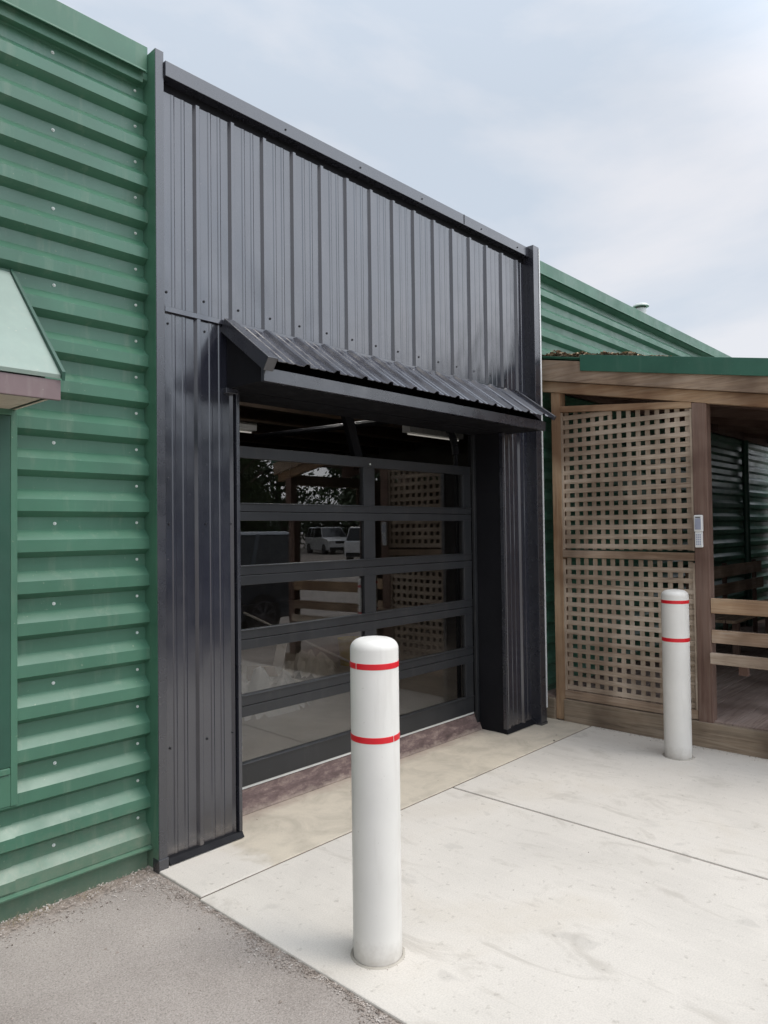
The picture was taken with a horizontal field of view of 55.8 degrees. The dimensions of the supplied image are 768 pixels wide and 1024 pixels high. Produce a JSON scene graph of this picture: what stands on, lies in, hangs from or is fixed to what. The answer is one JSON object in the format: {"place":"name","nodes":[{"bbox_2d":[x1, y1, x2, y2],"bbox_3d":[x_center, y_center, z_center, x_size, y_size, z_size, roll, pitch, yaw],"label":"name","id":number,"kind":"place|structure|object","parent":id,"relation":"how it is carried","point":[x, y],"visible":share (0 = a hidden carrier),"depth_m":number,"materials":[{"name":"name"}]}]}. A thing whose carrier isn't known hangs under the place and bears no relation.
{"place":"outdoors","nodes":[
{"label":"outdoors","id":0,"kind":"place"},
{"bbox_2d":[246,665,277,680],"bbox_3d":[-1.118,1.537,6.751,0.200,0.240,0.320,-1,-1,20],"label":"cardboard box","id":1,"kind":"object","parent":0,"point":[271,671],"visible":0.29,"depth_m":6.65,"materials":[{"name":"beige cardboard"}]},
{"bbox_2d":[241,666,312,720],"bbox_3d":[-1.096,1.463,6.116,0.815,0.350,1.119,-2,-2,43],"label":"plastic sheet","id":2,"kind":"object","parent":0,"point":[261,679],"visible":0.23,"depth_m":6.00,"materials":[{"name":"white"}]},
{"bbox_2d":[0,718,563,1023],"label":"asphalt ground","id":3,"kind":"structure","parent":0,"point":[233,989],"depth_m":2.66,"materials":[{"name":"grey asphalt"}]},
{"bbox_2d":[5,884,109,925],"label":"dry grass","id":4,"kind":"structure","parent":3,"relation":"on","point":[45,908],"depth_m":3.07,"materials":[{"name":"beige plant"}]},
{"bbox_2d":[148,718,589,897],"bbox_3d":[0.211,1.768,4.716,0.604,0.110,3.630,-2,-2,43],"label":"concrete threshold","id":5,"kind":"object","parent":3,"relation":"on","point":[275,834],"visible":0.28,"depth_m":4.17,"materials":[{"name":"beige concrete"}]},
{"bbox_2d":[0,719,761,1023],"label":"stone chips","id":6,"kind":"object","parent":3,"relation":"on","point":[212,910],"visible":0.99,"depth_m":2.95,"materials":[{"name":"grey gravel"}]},
{"bbox_2d":[0,0,767,923],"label":"building","id":7,"kind":"structure","parent":3,"relation":"on","point":[194,270],"depth_m":3.81,"materials":[{"name":"green paint"}]},
{"bbox_2d":[0,408,16,808],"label":"window","id":8,"kind":"structure","parent":7,"relation":"in","point":[8,424],"depth_m":3.02,"materials":[{"name":"green paint"}]},
{"bbox_2d":[240,422,256,432],"bbox_3d":[-2.186,-1.131,9.347,0.140,0.130,1.240,-2,-2,43],"label":"ceiling light","id":9,"kind":"object","parent":7,"relation":"attached to","point":[246,427],"visible":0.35,"depth_m":9.67,"materials":[{"name":"white metal"}]},
{"bbox_2d":[273,643,286,674],"bbox_3d":[-1.074,1.486,7.462,0.100,0.420,0.024,-1,-40,9],"label":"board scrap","id":10,"kind":"object","parent":7,"relation":"on","point":[279,657],"visible":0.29,"depth_m":7.44,"materials":[{"name":"beige wood"}]},
{"bbox_2d":[243,612,349,662],"bbox_3d":[-0.845,1.306,7.421,1.229,0.651,0.024,0,-2,-28],"label":"pole","id":11,"kind":"object","parent":7,"relation":"on","point":[305,641],"visible":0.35,"depth_m":7.46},
{"bbox_2d":[240,416,473,789],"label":"sectional door","id":12,"kind":"structure","parent":7,"relation":"in","point":[258,770],"depth_m":4.94,"materials":[{"name":"black metal"}]},
{"bbox_2d":[402,425,463,440],"bbox_3d":[0.728,-1.139,10.531,0.140,0.130,1.240,-2,-2,43],"label":"ceiling light","id":13,"kind":"object","parent":7,"relation":"attached to","point":[422,432],"visible":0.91,"depth_m":10.35,"materials":[{"name":"white metal"}]},
{"bbox_2d":[632,303,648,313],"bbox_3d":[3.433,-2.459,9.672,0.216,0.640,0.216,-2,-2,43],"label":"roof vent","id":14,"kind":"object","parent":7,"relation":"on","point":[641,307],"visible":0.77,"depth_m":9.62,"materials":[{"name":"metal"}]},
{"bbox_2d":[741,440,752,625],"bbox_3d":[5.109,0.294,10.197,0.089,2.600,0.089,-2,-2,43],"label":"downpipe","id":15,"kind":"object","parent":7,"relation":"attached to","point":[746,502],"visible":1,"depth_m":10.17,"materials":[{"name":"black metal"}]},
{"bbox_2d":[200,726,767,1023],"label":"concrete apron","id":16,"kind":"object","parent":3,"relation":"on","point":[512,914],"visible":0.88,"depth_m":3.14,"materials":[{"name":"white concrete"}]},
{"bbox_2d":[350,636,404,969],"bbox_3d":[-0.030,1.071,2.753,0.208,1.193,0.208,-2,-2,43],"label":"bollard","id":17,"kind":"object","parent":16,"relation":"on","point":[376,812],"visible":1,"depth_m":2.67,"materials":[{"name":"white plastic"}]},
{"bbox_2d":[199,727,766,898],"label":"joint filler","id":18,"kind":"object","parent":16,"relation":"in","point":[434,795],"visible":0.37,"depth_m":3.78,"materials":[{"name":"grey rubber"}]},
{"bbox_2d":[661,589,693,760],"bbox_3d":[2.041,1.119,5.055,0.208,1.158,0.208,-2,-2,43],"label":"bollard","id":19,"kind":"object","parent":16,"relation":"on","point":[676,675],"visible":1,"depth_m":4.98,"materials":[{"name":"white plastic"}]},
{"bbox_2d":[542,355,767,758],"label":"porch","id":20,"kind":"object","parent":3,"relation":"on","point":[700,399],"visible":0.91,"depth_m":5.64,"materials":[{"name":"brown wood"}]},
{"bbox_2d":[542,350,671,356],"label":"leaf litter","id":21,"kind":"object","parent":20,"relation":"on","point":[558,353],"visible":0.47,"depth_m":5.92,"materials":[{"name":"brown plant"}]},
{"bbox_2d":[694,515,702,546],"bbox_3d":[2.292,0.140,5.276,0.062,0.236,0.031,-2,-2,43],"label":"keypad","id":22,"kind":"object","parent":20,"relation":"attached to","point":[698,525],"depth_m":5.26,"materials":[{"name":"white plastic"}]},
{"bbox_2d":[695,518,700,529],"bbox_3d":[2.282,0.087,5.267,0.042,0.082,0.003,-2,-2,43],"label":"device window","id":23,"kind":"structure","parent":22,"relation":"in","point":[697,520],"depth_m":5.27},
{"bbox_2d":[685,559,767,654],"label":"bench","id":24,"kind":"object","parent":20,"relation":"on","point":[723,571],"visible":0.59,"depth_m":8.61,"materials":[{"name":"brown wood"}]},
{"bbox_2d":[282,649,337,677],"bbox_3d":[-0.793,1.549,7.540,0.535,0.240,0.703,-2,-2,43],"label":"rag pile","id":25,"kind":"object","parent":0,"point":[306,664],"visible":0.88,"depth_m":7.39,"materials":[{"name":"beige fabric"}]},
{"bbox_2d":[337,636,360,665],"bbox_3d":[-0.371,1.534,7.996,0.290,0.290,0.290,-2,-2,43],"label":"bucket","id":26,"kind":"object","parent":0,"point":[344,643],"visible":0.5,"depth_m":7.89,"materials":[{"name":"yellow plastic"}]},
{"bbox_2d":[57,0,767,357],"label":"sky","id":27,"kind":"structure","parent":0,"point":[625,142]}
]}

